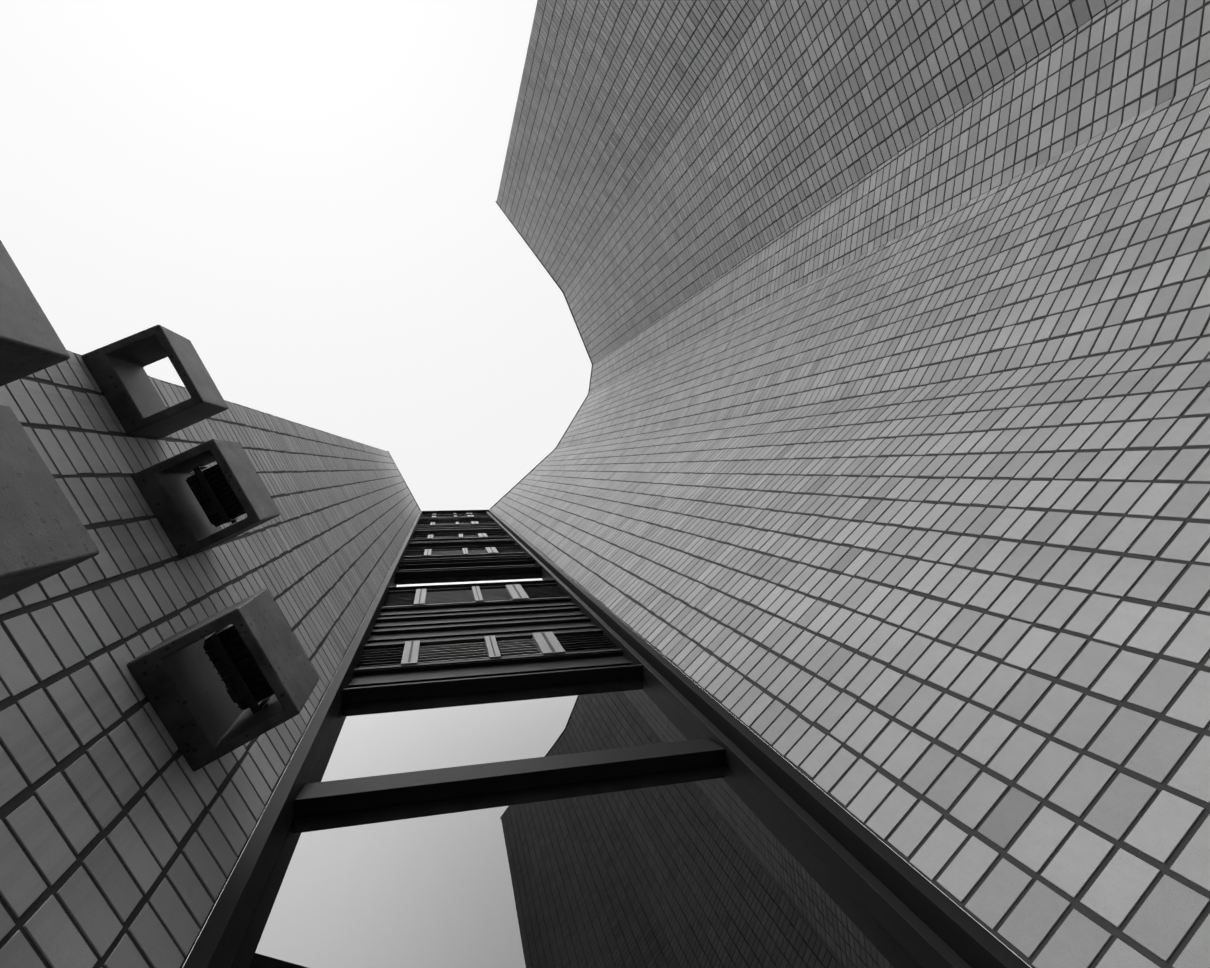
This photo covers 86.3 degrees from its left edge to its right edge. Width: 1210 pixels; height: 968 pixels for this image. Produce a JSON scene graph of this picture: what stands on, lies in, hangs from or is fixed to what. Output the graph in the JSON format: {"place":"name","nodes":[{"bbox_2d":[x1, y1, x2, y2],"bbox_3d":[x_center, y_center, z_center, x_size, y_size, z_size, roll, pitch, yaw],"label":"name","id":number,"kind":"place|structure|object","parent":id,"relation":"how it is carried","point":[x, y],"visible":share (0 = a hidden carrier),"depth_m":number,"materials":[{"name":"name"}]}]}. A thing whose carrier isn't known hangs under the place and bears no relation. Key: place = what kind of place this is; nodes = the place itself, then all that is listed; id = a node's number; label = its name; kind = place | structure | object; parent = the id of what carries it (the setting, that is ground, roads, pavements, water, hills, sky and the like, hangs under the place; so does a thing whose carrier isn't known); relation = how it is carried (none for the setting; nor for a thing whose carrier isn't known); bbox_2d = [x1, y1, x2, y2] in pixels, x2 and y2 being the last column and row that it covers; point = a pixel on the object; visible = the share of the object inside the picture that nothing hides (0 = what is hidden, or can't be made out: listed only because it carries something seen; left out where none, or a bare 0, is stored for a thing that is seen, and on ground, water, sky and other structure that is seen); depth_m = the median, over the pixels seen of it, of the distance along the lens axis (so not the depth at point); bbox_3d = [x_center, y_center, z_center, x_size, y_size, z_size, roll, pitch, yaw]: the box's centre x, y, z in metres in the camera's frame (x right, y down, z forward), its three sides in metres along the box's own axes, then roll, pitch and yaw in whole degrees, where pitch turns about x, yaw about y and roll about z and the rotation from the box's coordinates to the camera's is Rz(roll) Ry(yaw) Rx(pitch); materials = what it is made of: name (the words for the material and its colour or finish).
{"place":"outdoors","nodes":[
{"label":"outdoors","id":0,"kind":"place"},
{"bbox_2d":[497,0,1115,362],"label":"wall","id":1,"kind":"structure","parent":0,"point":[1067,19],"depth_m":12.07,"materials":[{"name":"grey tile"}]},
{"bbox_2d":[491,0,1209,967],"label":"wall","id":2,"kind":"structure","parent":0,"point":[1165,918],"depth_m":4.59,"materials":[{"name":"grey tile"}]},
{"label":"ground","id":3,"kind":"structure","parent":0,"visible":0},
{"bbox_2d":[0,351,418,967],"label":"wall tiles","id":4,"kind":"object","parent":3,"relation":"on","point":[20,799],"depth_m":2.40,"materials":[{"name":"grey tile"}]},
{"bbox_2d":[0,351,419,967],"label":"tiled wall","id":5,"kind":"structure","parent":3,"relation":"on","point":[54,933],"depth_m":2.65,"materials":[{"name":"grey tile"}]},
{"bbox_2d":[0,240,69,386],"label":"window box","id":6,"kind":"object","parent":5,"relation":"attached to","point":[30,342],"visible":1,"depth_m":2.23,"materials":[{"name":"concrete"}]},
{"bbox_2d":[0,405,98,599],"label":"window box","id":7,"kind":"object","parent":5,"relation":"attached to","point":[44,534],"visible":1,"depth_m":1.75,"materials":[{"name":"concrete"}]},
{"bbox_2d":[81,325,227,437],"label":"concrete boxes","id":8,"kind":"object","parent":5,"relation":"attached to","point":[126,387],"visible":1,"depth_m":3.65,"materials":[{"name":"concrete"}]},
{"bbox_2d":[131,439,279,557],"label":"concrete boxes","id":9,"kind":"object","parent":5,"relation":"attached to","point":[189,528],"visible":1,"depth_m":3.49,"materials":[{"name":"concrete"}]},
{"bbox_2d":[186,464,245,526],"bbox_3d":[-2.204,0.060,3.647,0.220,0.206,0.372,-28,-82,-12],"label":"flood","id":10,"kind":"object","parent":9,"relation":"attached to","point":[215,495],"visible":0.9,"depth_m":3.64,"materials":[{"name":"metal"}]},
{"bbox_2d":[127,589,318,770],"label":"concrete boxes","id":11,"kind":"object","parent":5,"relation":"attached to","point":[204,719],"visible":0.94,"depth_m":2.66,"materials":[{"name":"concrete"}]},
{"bbox_2d":[203,625,273,713],"bbox_3d":[-1.593,0.811,2.808,0.180,0.206,0.412,-28,-82,-12],"label":"flood","id":12,"kind":"object","parent":11,"relation":"attached to","point":[227,652],"visible":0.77,"depth_m":2.80,"materials":[{"name":"metal"}]},
{"bbox_2d":[183,510,1030,967],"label":"window frame","id":13,"kind":"object","parent":3,"relation":"on","point":[919,918],"visible":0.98,"depth_m":3.85,"materials":[{"name":"black metal"}]},
{"bbox_2d":[418,514,540,662],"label":"louvers","id":14,"kind":"object","parent":13,"relation":"in","point":[462,596],"visible":0.67,"depth_m":8.27,"materials":[{"name":"black metal"}]},
{"bbox_2d":[401,513,565,664],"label":"louvre posts","id":15,"kind":"object","parent":13,"relation":"attached to","point":[541,644],"visible":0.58,"depth_m":6.35,"materials":[{"name":"grey metal"}]},
{"bbox_2d":[230,572,921,967],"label":"window glass","id":16,"kind":"object","parent":13,"relation":"in","point":[714,866],"visible":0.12,"depth_m":2.83,"materials":[{"name":"black glass"}]},
{"bbox_2d":[500,0,1118,363],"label":"wall tiles","id":17,"kind":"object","parent":3,"relation":"on","point":[920,62],"depth_m":11.38,"materials":[{"name":"grey tile"}]},
{"bbox_2d":[490,0,1209,967],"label":"wall tiles","id":18,"kind":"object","parent":3,"relation":"on","point":[1146,858],"depth_m":4.15,"materials":[{"name":"grey tile"}]},
{"bbox_2d":[490,201,592,508],"bbox_3d":[-2.249,-7.579,25.029,5.158,0.065,17.753,12,-92,-14],"label":"coping","id":19,"kind":"object","parent":18,"relation":"on","point":[583,343],"visible":0.31,"depth_m":25.16,"materials":[{"name":"grey metal"}]},
{"bbox_3d":[-7.319,0.491,10.253,5.145,26.500,3.087,4,-90,-14],"label":"wall return grout","id":20,"kind":"object","parent":3,"relation":"on","visible":0},
{"bbox_2d":[388,451,420,510],"bbox_3d":[-10.020,1.257,23.277,6.033,0.065,2.490,-28,-82,-12],"label":"coping","id":21,"kind":"object","parent":20,"relation":"on","point":[406,484],"visible":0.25,"depth_m":23.90,"materials":[{"name":"grey metal"}]}
]}

